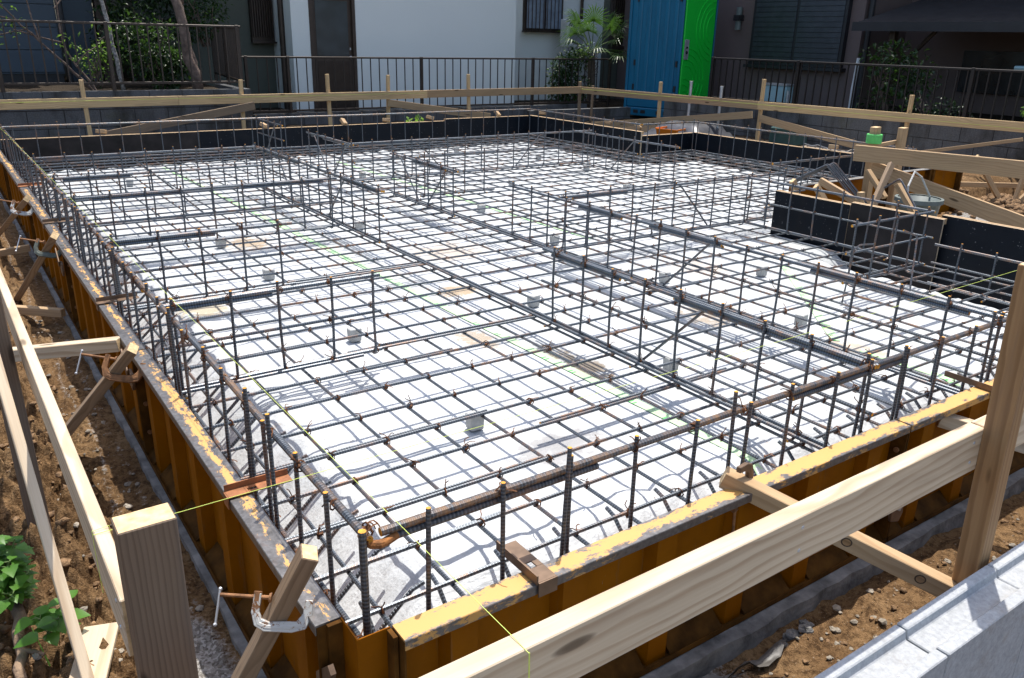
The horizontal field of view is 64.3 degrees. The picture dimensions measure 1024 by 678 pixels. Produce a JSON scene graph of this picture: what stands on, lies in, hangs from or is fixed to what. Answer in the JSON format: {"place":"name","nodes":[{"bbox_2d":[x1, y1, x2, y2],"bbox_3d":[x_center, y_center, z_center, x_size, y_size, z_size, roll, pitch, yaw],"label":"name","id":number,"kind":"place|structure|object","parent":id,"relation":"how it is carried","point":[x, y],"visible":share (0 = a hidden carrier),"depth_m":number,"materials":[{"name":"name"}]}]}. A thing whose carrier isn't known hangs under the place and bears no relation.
{"place":"outdoors","nodes":[
{"label":"outdoors","id":0,"kind":"place"},
{"bbox_2d":[0,76,1023,677],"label":"ground","id":1,"kind":"structure","parent":0,"point":[112,472],"depth_m":2.67,"materials":[{"name":"brown soil"}]},
{"bbox_2d":[0,535,39,613],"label":"goosefoot weed","id":2,"kind":"object","parent":1,"relation":"on","point":[17,583],"visible":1,"depth_m":2.11,"materials":[{"name":"green plant"}]},
{"bbox_2d":[0,293,51,529],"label":"post","id":3,"kind":"object","parent":1,"relation":"on","point":[8,358],"visible":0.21,"depth_m":2.45,"materials":[{"name":"brown wood"}]},
{"bbox_2d":[10,602,45,677],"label":"root stick","id":4,"kind":"object","parent":1,"relation":"on","point":[18,612],"visible":0.83,"depth_m":2.00,"materials":[{"name":"brown wood"}]},
{"bbox_2d":[0,355,93,677],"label":"brace board","id":5,"kind":"object","parent":1,"relation":"on","point":[81,657],"visible":1,"depth_m":2.05,"materials":[{"name":"brown wood"}]},
{"bbox_2d":[13,590,90,648],"bbox_3d":[-1.159,0.727,2.053,0.176,0.103,0.139,-12,24,-33],"label":"heart leaf weed","id":6,"kind":"object","parent":1,"relation":"on","point":[45,618],"visible":0.9,"depth_m":2.03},
{"bbox_2d":[0,0,118,82],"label":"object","id":7,"kind":"structure","parent":1,"relation":"on","point":[72,10],"depth_m":11.83,"materials":[{"name":"black plastic"}]},
{"bbox_2d":[0,0,119,90],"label":"azalea tree","id":8,"kind":"object","parent":1,"relation":"on","point":[36,36],"visible":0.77,"depth_m":10.07,"materials":[{"name":"green plant"}]},
{"bbox_2d":[78,80,92,135],"bbox_3d":[-4.987,-2.590,9.575,0.046,0.870,0.040,-14,25,-32],"label":"post","id":9,"kind":"object","parent":1,"relation":"on","point":[86,111],"visible":0.58,"depth_m":9.53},
{"bbox_2d":[0,96,178,109],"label":"batter board","id":10,"kind":"object","parent":9,"relation":"attached to","point":[7,104],"visible":1,"depth_m":9.49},
{"bbox_2d":[69,622,118,677],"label":"plank","id":11,"kind":"object","parent":1,"relation":"on","point":[94,635],"visible":0.62,"depth_m":2.04,"materials":[{"name":"brown wood"}]},
{"bbox_2d":[51,342,138,443],"bbox_3d":[-1.601,0.265,3.050,0.036,0.800,0.046,32,32,-30],"label":"strut","id":12,"kind":"object","parent":1,"relation":"on","point":[119,365],"visible":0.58,"depth_m":2.96,"materials":[{"name":"brown wood"}]},
{"bbox_2d":[0,131,200,180],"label":"plywood formwork","id":13,"kind":"object","parent":1,"relation":"on","point":[50,146],"visible":0.43,"depth_m":8.83,"materials":[{"name":"black wood"}]},
{"bbox_2d":[0,88,253,149],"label":"block wall","id":14,"kind":"structure","parent":1,"relation":"on","point":[23,117],"depth_m":10.15,"materials":[{"name":"concrete"}]},
{"bbox_2d":[0,19,243,92],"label":"railing","id":15,"kind":"object","parent":14,"relation":"on","point":[113,82],"visible":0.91,"depth_m":10.10,"materials":[{"name":"brown metal"}]},
{"bbox_2d":[210,26,244,84],"bbox_3d":[-4.223,-4.181,12.047,0.054,0.851,2.635,-9,23,-25],"label":"railing","id":16,"kind":"object","parent":14,"relation":"on","point":[231,53],"visible":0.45,"depth_m":12.06,"materials":[{"name":"brown metal"}]},
{"bbox_2d":[0,192,266,677],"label":"concrete strip","id":17,"kind":"object","parent":1,"relation":"on","point":[239,641],"visible":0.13,"depth_m":2.99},
{"bbox_2d":[2,161,33,250],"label":"steel formwork","id":18,"kind":"object","parent":17,"relation":"on","point":[14,179],"visible":0.6,"depth_m":6.64,"materials":[{"name":"orange metal"}]},
{"bbox_2d":[24,194,73,321],"bbox_3d":[-2.944,-0.559,5.205,0.058,0.435,1.800,-12,24,-33],"label":"steel formwork","id":19,"kind":"object","parent":17,"relation":"on","point":[55,276],"visible":0.61,"depth_m":5.14,"materials":[{"name":"orange metal"}]},
{"bbox_2d":[61,248,145,453],"bbox_3d":[-1.918,-0.022,3.819,0.058,0.435,1.800,-12,24,-33],"label":"steel formwork","id":20,"kind":"object","parent":17,"relation":"on","point":[85,290],"visible":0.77,"depth_m":3.75,"materials":[{"name":"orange metal"}]},
{"bbox_2d":[12,336,123,361],"bbox_3d":[-1.871,0.051,3.236,0.704,0.050,0.050,-5,19,9],"label":"strut","id":21,"kind":"object","parent":20,"relation":"attached to","point":[76,347],"visible":0.83,"depth_m":3.19,"materials":[{"name":"brown wood"}]},
{"bbox_2d":[132,349,340,677],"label":"steel formwork","id":22,"kind":"object","parent":17,"relation":"on","point":[242,546],"visible":0.86,"depth_m":2.33,"materials":[{"name":"orange paint"}]},
{"bbox_2d":[223,468,292,509],"bbox_3d":[-0.669,0.394,2.150,0.174,0.050,0.041,-12,24,-33],"label":"form clip","id":23,"kind":"object","parent":22,"relation":"attached to","point":[235,489],"visible":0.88,"depth_m":2.14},
{"bbox_2d":[316,617,398,677],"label":"corner formwork","id":24,"kind":"object","parent":17,"relation":"on","point":[372,655],"visible":0.93,"depth_m":1.66,"materials":[{"name":"orange paint"}]},
{"bbox_2d":[83,0,202,81],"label":"garden hedge","id":25,"kind":"object","parent":1,"relation":"on","point":[155,5],"visible":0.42,"depth_m":12.45,"materials":[{"name":"green plant"}]},
{"bbox_2d":[100,1,191,86],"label":"garden shrub","id":26,"kind":"object","parent":1,"relation":"on","point":[143,41],"visible":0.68,"depth_m":11.45,"materials":[{"name":"green plant"}]},
{"bbox_2d":[111,503,198,677],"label":"post","id":27,"kind":"object","parent":1,"relation":"on","point":[149,557],"visible":1,"depth_m":1.27,"materials":[{"name":"brown wood"}]},
{"bbox_2d":[0,268,133,656],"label":"batter board","id":28,"kind":"object","parent":27,"relation":"attached to","point":[87,508],"visible":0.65,"depth_m":1.71,"materials":[{"name":"brown wood"}]},
{"bbox_2d":[137,43,198,88],"bbox_3d":[-4.871,-3.816,11.545,0.722,0.723,0.771,17,26,37],"label":"garden shrub","id":29,"kind":"object","parent":1,"relation":"on","point":[166,64],"visible":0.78,"depth_m":11.41,"materials":[{"name":"green plant"}]},
{"bbox_2d":[171,0,203,88],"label":"garden tree","id":30,"kind":"object","parent":1,"relation":"on","point":[178,6],"visible":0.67,"depth_m":11.12,"materials":[{"name":"brown plant"}]},
{"bbox_2d":[184,0,233,46],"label":"garden shrub","id":31,"kind":"object","parent":1,"relation":"on","point":[206,15],"visible":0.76,"depth_m":12.30,"materials":[{"name":"green plant"}]},
{"bbox_2d":[238,80,245,128],"bbox_3d":[-3.518,-2.945,10.656,0.046,0.850,0.040,-11,24,-33],"label":"post","id":32,"kind":"object","parent":1,"relation":"on","point":[240,83],"visible":0.58,"depth_m":10.60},
{"bbox_2d":[101,102,255,134],"bbox_3d":[-4.077,-2.705,10.074,1.960,0.100,0.020,-26,33,-36],"label":"brace board","id":33,"kind":"object","parent":32,"relation":"attached to","point":[208,114],"visible":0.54,"depth_m":10.10,"materials":[{"name":"brown wood"}]},
{"bbox_2d":[178,90,426,104],"bbox_3d":[-2.699,-3.304,11.130,3.602,0.110,0.020,-14,25,-35],"label":"batter board","id":34,"kind":"object","parent":32,"relation":"attached to","point":[255,98],"visible":1,"depth_m":10.98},
{"bbox_2d":[198,125,347,161],"bbox_3d":[-2.853,-2.315,9.915,1.818,0.493,0.049,-12,24,-33],"label":"plywood formwork","id":35,"kind":"object","parent":1,"relation":"on","point":[208,138],"visible":0.43,"depth_m":9.80,"materials":[{"name":"black wood"}]},
{"bbox_2d":[231,543,318,677],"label":"strut","id":36,"kind":"object","parent":1,"relation":"on","point":[292,584],"visible":1,"depth_m":1.67,"materials":[{"name":"brown wood"}]},
{"bbox_2d":[213,587,313,632],"bbox_3d":[-0.512,0.559,1.681,0.198,0.085,0.054,1,20,-1],"label":"clamp","id":37,"kind":"object","parent":36,"relation":"attached to","point":[264,625],"visible":1,"depth_m":1.68,"materials":[{"name":"metal"}]},
{"bbox_2d":[108,0,625,111],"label":"white house","id":38,"kind":"structure","parent":1,"relation":"on","point":[441,28],"depth_m":14.57,"materials":[{"name":"paint"}]},
{"bbox_2d":[248,0,276,43],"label":"window","id":39,"kind":"structure","parent":38,"relation":"in","point":[260,11],"depth_m":13.87,"materials":[{"name":"brown metal"}]},
{"bbox_2d":[312,0,353,108],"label":"door","id":40,"kind":"structure","parent":38,"relation":"in","point":[331,18],"depth_m":13.95,"materials":[{"name":"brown metal"}]},
{"bbox_2d":[522,0,563,32],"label":"window","id":41,"kind":"structure","parent":38,"relation":"in","point":[544,16],"depth_m":17.15,"materials":[{"name":"grey metal"}]},
{"bbox_2d":[347,121,444,152],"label":"plywood formwork","id":42,"kind":"object","parent":1,"relation":"on","point":[396,132],"visible":0.46,"depth_m":10.72,"materials":[{"name":"black wood"}]},
{"bbox_2d":[253,103,586,126],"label":"block wall","id":43,"kind":"structure","parent":1,"relation":"on","point":[353,119],"depth_m":13.58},
{"bbox_2d":[242,56,611,112],"bbox_3d":[-1.034,-4.433,14.265,7.330,0.946,0.052,-12,24,-33],"label":"railing","id":44,"kind":"object","parent":43,"relation":"on","point":[532,102],"visible":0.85,"depth_m":13.93,"materials":[{"name":"brown metal"}]},
{"bbox_2d":[466,74,470,117],"bbox_3d":[-0.677,-3.666,12.727,0.046,0.890,0.040,-14,25,-32],"label":"post","id":45,"kind":"object","parent":1,"relation":"on","point":[468,87],"visible":0.58,"depth_m":12.62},
{"bbox_2d":[427,87,580,97],"bbox_3d":[-0.055,-3.968,13.085,3.146,0.110,0.020,-14,25,-36],"label":"batter board","id":46,"kind":"object","parent":45,"relation":"attached to","point":[494,92],"visible":1,"depth_m":12.99,"materials":[{"name":"beige wood"}]},
{"bbox_2d":[444,115,528,147],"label":"plywood formwork","id":47,"kind":"object","parent":1,"relation":"on","point":[474,125],"visible":0.46,"depth_m":11.47,"materials":[{"name":"black wood"}]},
{"bbox_2d":[0,188,1023,677],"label":"soil clods","id":48,"kind":"object","parent":1,"relation":"on","point":[1008,202],"visible":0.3,"depth_m":2.69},
{"bbox_2d":[4,318,1019,677],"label":"pebbles","id":49,"kind":"object","parent":1,"relation":"on","point":[200,608],"visible":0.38,"depth_m":2.45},
{"bbox_2d":[30,142,1007,634],"bbox_3d":[0.321,-1.046,7.060,7.490,0.202,8.610,-12,24,-33],"label":"vapour sheet","id":50,"kind":"object","parent":1,"relation":"on","point":[396,578],"visible":0.34,"depth_m":3.77,"materials":[{"name":"plastic"}]},
{"bbox_2d":[0,124,424,638],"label":"edge cage","id":51,"kind":"object","parent":50,"relation":"on","point":[334,501],"visible":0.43,"depth_m":2.54,"materials":[{"name":"metal"}]},
{"bbox_2d":[2,107,528,182],"bbox_3d":[-2.399,-2.397,9.880,6.460,0.648,0.138,-12,24,-33],"label":"edge cage","id":52,"kind":"object","parent":50,"relation":"on","point":[250,118],"visible":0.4,"depth_m":9.42,"materials":[{"name":"metal"}]},
{"bbox_2d":[162,167,762,474],"bbox_3d":[-1.372,-0.607,5.722,0.046,0.152,7.883,-13,25,-34],"label":"seam tape","id":53,"kind":"object","parent":50,"relation":"on","point":[645,406],"visible":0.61,"depth_m":3.76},
{"bbox_2d":[13,135,1013,628],"bbox_3d":[0.327,-1.191,6.968,7.390,0.065,8.407,-12,24,-33],"label":"rebar mat","id":54,"kind":"object","parent":50,"relation":"on","point":[465,449],"visible":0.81,"depth_m":4.37,"materials":[{"name":"metal"}]},
{"bbox_2d":[31,144,255,202],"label":"beam cage","id":55,"kind":"object","parent":54,"relation":"on","point":[92,155],"visible":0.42,"depth_m":6.60,"materials":[{"name":"metal"}]},
{"bbox_2d":[49,159,292,230],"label":"beam cage","id":56,"kind":"object","parent":54,"relation":"on","point":[118,175],"visible":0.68,"depth_m":5.81,"materials":[{"name":"metal"}]},
{"bbox_2d":[100,219,295,311],"bbox_3d":[-1.541,-0.384,4.106,0.920,0.401,0.105,-12,24,-33],"label":"beam cage","id":57,"kind":"object","parent":54,"relation":"on","point":[159,239],"visible":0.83,"depth_m":4.07,"materials":[{"name":"metal"}]},
{"bbox_2d":[67,173,338,256],"bbox_3d":[-1.919,-0.817,5.261,1.700,0.394,0.110,-12,24,-33],"label":"beam cage","id":58,"kind":"object","parent":54,"relation":"on","point":[176,191],"visible":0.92,"depth_m":5.23,"materials":[{"name":"metal"}]},
{"bbox_2d":[156,270,382,399],"bbox_3d":[-0.920,-0.044,3.237,0.880,0.394,0.089,-13,25,-34],"label":"beam cage","id":59,"kind":"object","parent":54,"relation":"on","point":[230,298],"visible":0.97,"depth_m":3.20,"materials":[{"name":"metal"}]},
{"bbox_2d":[252,143,386,243],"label":"beam cage","id":60,"kind":"object","parent":54,"relation":"on","point":[350,180],"visible":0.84,"depth_m":5.96,"materials":[{"name":"metal"}]},
{"bbox_2d":[389,151,459,217],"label":"beam cage","id":61,"kind":"object","parent":54,"relation":"on","point":[416,161],"visible":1,"depth_m":6.49,"materials":[{"name":"metal"}]},
{"bbox_2d":[347,128,591,180],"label":"beam cage","id":62,"kind":"object","parent":54,"relation":"on","point":[418,141],"visible":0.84,"depth_m":8.22,"materials":[{"name":"metal"}]},
{"bbox_2d":[571,129,679,183],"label":"beam cage","id":63,"kind":"object","parent":54,"relation":"on","point":[633,156],"visible":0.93,"depth_m":8.31,"materials":[{"name":"metal"}]},
{"bbox_2d":[382,241,879,449],"bbox_3d":[0.146,-0.282,3.942,0.109,0.398,3.510,-12,24,-33],"label":"beam cage","id":64,"kind":"object","parent":54,"relation":"on","point":[764,328],"visible":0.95,"depth_m":3.19,"materials":[{"name":"metal"}]},
{"bbox_2d":[556,168,807,250],"bbox_3d":[1.325,-0.972,5.889,2.530,0.394,0.104,-12,24,-33],"label":"beam cage","id":65,"kind":"object","parent":54,"relation":"on","point":[609,193],"visible":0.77,"depth_m":5.73,"materials":[{"name":"metal"}]},
{"bbox_2d":[457,181,1007,394],"bbox_3d":[0.717,-0.508,4.591,0.110,0.397,3.990,-12,24,-33],"label":"beam cage","id":66,"kind":"object","parent":54,"relation":"on","point":[902,292],"visible":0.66,"depth_m":3.91,"materials":[{"name":"metal"}]},
{"bbox_2d":[738,174,935,265],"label":"beam cage","id":67,"kind":"object","parent":54,"relation":"on","point":[787,231],"visible":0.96,"depth_m":5.57,"materials":[{"name":"metal"}]},
{"bbox_2d":[841,210,932,287],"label":"beam cage","id":68,"kind":"object","parent":54,"relation":"on","point":[892,244],"visible":0.88,"depth_m":4.81,"materials":[{"name":"metal"}]},
{"bbox_2d":[927,243,1022,302],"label":"beam cage","id":69,"kind":"object","parent":54,"relation":"on","point":[995,257],"visible":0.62,"depth_m":4.83,"materials":[{"name":"metal"}]},
{"bbox_2d":[357,311,1006,633],"bbox_3d":[1.478,0.215,3.021,4.500,0.682,0.307,-12,24,-33],"label":"edge cage","id":70,"kind":"object","parent":50,"relation":"on","point":[502,494],"visible":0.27,"depth_m":2.10,"materials":[{"name":"metal"}]},
{"bbox_2d":[690,120,916,178],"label":"edge cage","id":71,"kind":"object","parent":50,"relation":"on","point":[775,132],"visible":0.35,"depth_m":9.38,"materials":[{"name":"metal"}]},
{"bbox_2d":[544,44,590,103],"bbox_3d":[1.060,-5.112,15.930,1.072,1.239,0.711,-12,24,-33],"label":"garden shrub","id":72,"kind":"object","parent":1,"relation":"on","point":[561,81],"visible":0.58,"depth_m":15.84,"materials":[{"name":"green plant"}]},
{"bbox_2d":[527,107,630,127],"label":"block wall","id":73,"kind":"structure","parent":1,"relation":"on","point":[611,113],"depth_m":14.68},
{"bbox_2d":[528,115,643,163],"bbox_3d":[0.929,-2.652,11.012,0.049,0.529,2.359,-12,24,-33],"label":"plywood formwork","id":74,"kind":"object","parent":1,"relation":"on","point":[598,129],"visible":0.59,"depth_m":10.84,"materials":[{"name":"black wood"}]},
{"bbox_2d":[551,3,628,106],"bbox_3d":[1.652,-5.545,16.103,2.088,2.049,1.631,-12,24,-33],"label":"fan palm","id":75,"kind":"object","parent":1,"relation":"on","point":[577,23],"visible":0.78,"depth_m":15.88,"materials":[{"name":"green plant"}]},
{"bbox_2d":[656,82,662,126],"bbox_3d":[2.320,-3.616,12.855,0.046,0.840,0.040,-14,25,-32],"label":"post","id":76,"kind":"object","parent":1,"relation":"on","point":[659,102],"visible":0.58,"depth_m":12.81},
{"bbox_2d":[581,87,757,108],"bbox_3d":[2.318,-3.788,12.748,0.023,0.110,3.574,-15,26,-37],"label":"batter board","id":77,"kind":"object","parent":76,"relation":"attached to","point":[682,99],"visible":1,"depth_m":12.54,"materials":[{"name":"beige wood"}]},
{"bbox_2d":[639,132,692,163],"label":"plywood formwork","id":78,"kind":"object","parent":1,"relation":"on","point":[676,138],"visible":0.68,"depth_m":10.29,"materials":[{"name":"black wood"}]},
{"bbox_2d":[624,0,718,117],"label":"portable toilet","id":79,"kind":"object","parent":1,"relation":"on","point":[671,43],"visible":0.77,"depth_m":14.91,"materials":[{"name":"blue plastic"}]},
{"bbox_2d":[678,0,716,96],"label":"door","id":80,"kind":"structure","parent":79,"relation":"in","point":[699,22],"depth_m":14.87,"materials":[{"name":"green plastic"}]},
{"bbox_2d":[596,111,752,126],"bbox_3d":[2.413,-3.400,12.681,0.022,0.101,3.082,-15,18,-37],"label":"brace board","id":81,"kind":"object","parent":1,"relation":"on","point":[727,116],"visible":0.7,"depth_m":12.28,"materials":[{"name":"beige wood"}]},
{"bbox_2d":[691,132,802,178],"bbox_3d":[2.825,-2.188,9.943,0.049,0.486,1.668,-12,24,-33],"label":"plywood formwork","id":82,"kind":"object","parent":1,"relation":"on","point":[765,150],"visible":0.41,"depth_m":9.85,"materials":[{"name":"black wood"}]},
{"bbox_2d":[770,190,850,259],"bbox_3d":[2.203,-0.790,6.057,0.049,0.533,0.640,-12,24,-33],"label":"plywood formwork","id":83,"kind":"object","parent":1,"relation":"on","point":[825,228],"visible":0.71,"depth_m":5.99,"materials":[{"name":"black wood"}]},
{"bbox_2d":[759,115,867,148],"bbox_3d":[4.037,-2.740,10.869,0.023,0.100,1.765,-15,34,-37],"label":"brace board","id":84,"kind":"object","parent":1,"relation":"on","point":[785,125],"visible":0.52,"depth_m":10.97,"materials":[{"name":"beige wood"}]},
{"bbox_2d":[615,0,1023,116],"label":"shuttered house","id":85,"kind":"structure","parent":1,"relation":"on","point":[810,30],"depth_m":14.12,"materials":[{"name":"grey paint"}]},
{"bbox_2d":[743,0,852,71],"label":"shutter window","id":86,"kind":"structure","parent":85,"relation":"in","point":[794,30],"depth_m":14.41,"materials":[{"name":"grey metal"}]},
{"bbox_2d":[956,51,1023,95],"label":"window","id":87,"kind":"structure","parent":85,"relation":"in","point":[971,59],"depth_m":13.15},
{"bbox_2d":[640,467,1023,677],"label":"concrete strip","id":88,"kind":"object","parent":1,"relation":"on","point":[720,649],"visible":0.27,"depth_m":2.45,"materials":[{"name":"concrete"}]},
{"bbox_2d":[392,419,910,677],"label":"steel formwork","id":89,"kind":"object","parent":88,"relation":"on","point":[435,638],"visible":0.63,"depth_m":2.09,"materials":[{"name":"orange metal"}]},
{"bbox_2d":[496,540,557,597],"bbox_3d":[0.032,0.517,1.865,0.056,0.055,0.165,-12,24,-33],"label":"form clip","id":90,"kind":"object","parent":89,"relation":"attached to","point":[542,576],"visible":1,"depth_m":1.83,"materials":[{"name":"brown metal"}]},
{"bbox_2d":[886,379,1023,541],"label":"steel formwork","id":91,"kind":"object","parent":88,"relation":"on","point":[972,403],"visible":0.43,"depth_m":2.83,"materials":[{"name":"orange metal"}]},
{"bbox_2d":[663,101,1023,160],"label":"block wall","id":92,"kind":"structure","parent":1,"relation":"on","point":[920,137],"depth_m":11.07,"materials":[{"name":"concrete"}]},
{"bbox_2d":[708,57,1023,121],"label":"railing","id":93,"kind":"object","parent":92,"relation":"on","point":[797,80],"visible":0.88,"depth_m":11.17,"materials":[{"name":"metal"}]},
{"bbox_2d":[800,147,920,181],"bbox_3d":[3.724,-1.722,8.730,0.049,0.493,1.488,-12,24,-33],"label":"plywood formwork","id":94,"kind":"object","parent":1,"relation":"on","point":[844,165],"visible":0.14,"depth_m":8.95,"materials":[{"name":"black wood"}]},
{"bbox_2d":[861,126,880,203],"bbox_3d":[3.170,-1.410,7.250,0.075,0.931,0.060,-16,26,-31],"label":"post","id":95,"kind":"object","parent":1,"relation":"on","point":[867,186],"visible":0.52,"depth_m":7.22,"materials":[{"name":"beige wood"}]},
{"bbox_2d":[853,145,1023,178],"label":"batter board","id":96,"kind":"object","parent":95,"relation":"attached to","point":[1001,167],"visible":1,"depth_m":6.67,"materials":[{"name":"beige wood"}]},
{"bbox_2d":[871,163,1023,227],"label":"brace board","id":97,"kind":"object","parent":95,"relation":"attached to","point":[976,207],"visible":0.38,"depth_m":6.56,"materials":[{"name":"beige wood"}]},
{"bbox_2d":[842,202,946,290],"bbox_3d":[2.578,-0.606,5.558,0.049,0.551,0.658,-13,25,-33],"label":"plywood formwork","id":98,"kind":"object","parent":1,"relation":"on","point":[934,227],"visible":0.59,"depth_m":5.50,"materials":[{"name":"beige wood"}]},
{"bbox_2d":[856,38,941,111],"bbox_3d":[5.568,-3.756,11.748,0.891,1.106,1.184,-3,21,-12],"label":"garden shrub","id":99,"kind":"object","parent":1,"relation":"on","point":[911,80],"visible":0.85,"depth_m":11.63,"materials":[{"name":"green plant"}]},
{"bbox_2d":[904,95,914,129],"bbox_3d":[4.851,-2.545,10.049,0.045,0.890,0.040,-12,24,-33],"label":"post","id":100,"kind":"object","parent":1,"relation":"on","point":[910,106],"visible":0.42,"depth_m":9.93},
{"bbox_2d":[757,101,1023,132],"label":"batter board","id":101,"kind":"object","parent":100,"relation":"attached to","point":[1014,126],"visible":1,"depth_m":10.02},
{"bbox_2d":[814,541,1023,677],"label":"block wall","id":102,"kind":"structure","parent":1,"relation":"on","point":[971,626],"depth_m":1.85,"materials":[{"name":"concrete"}]},
{"bbox_2d":[851,0,1023,110],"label":"carport","id":103,"kind":"object","parent":1,"relation":"on","point":[934,16],"visible":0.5,"depth_m":11.94,"materials":[{"name":"black metal"}]},
{"bbox_2d":[930,214,1023,310],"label":"plywood formwork","id":104,"kind":"object","parent":1,"relation":"on","point":[991,238],"visible":0.58,"depth_m":5.11,"materials":[{"name":"black wood"}]},
{"bbox_2d":[952,262,1023,583],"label":"post","id":105,"kind":"object","parent":1,"relation":"on","point":[1004,414],"visible":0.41,"depth_m":1.95,"materials":[{"name":"brown wood"}]},
{"bbox_2d":[419,422,983,677],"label":"batter board","id":106,"kind":"object","parent":105,"relation":"attached to","point":[589,635],"visible":1,"depth_m":1.47,"materials":[{"name":"brown wood"}]},
{"bbox_2d":[719,466,956,596],"bbox_3d":[0.874,0.522,2.165,0.678,0.048,0.050,26,25,8],"label":"strut","id":107,"kind":"object","parent":105,"relation":"attached to","point":[896,563],"visible":0.74,"depth_m":2.14,"materials":[{"name":"beige wood"}]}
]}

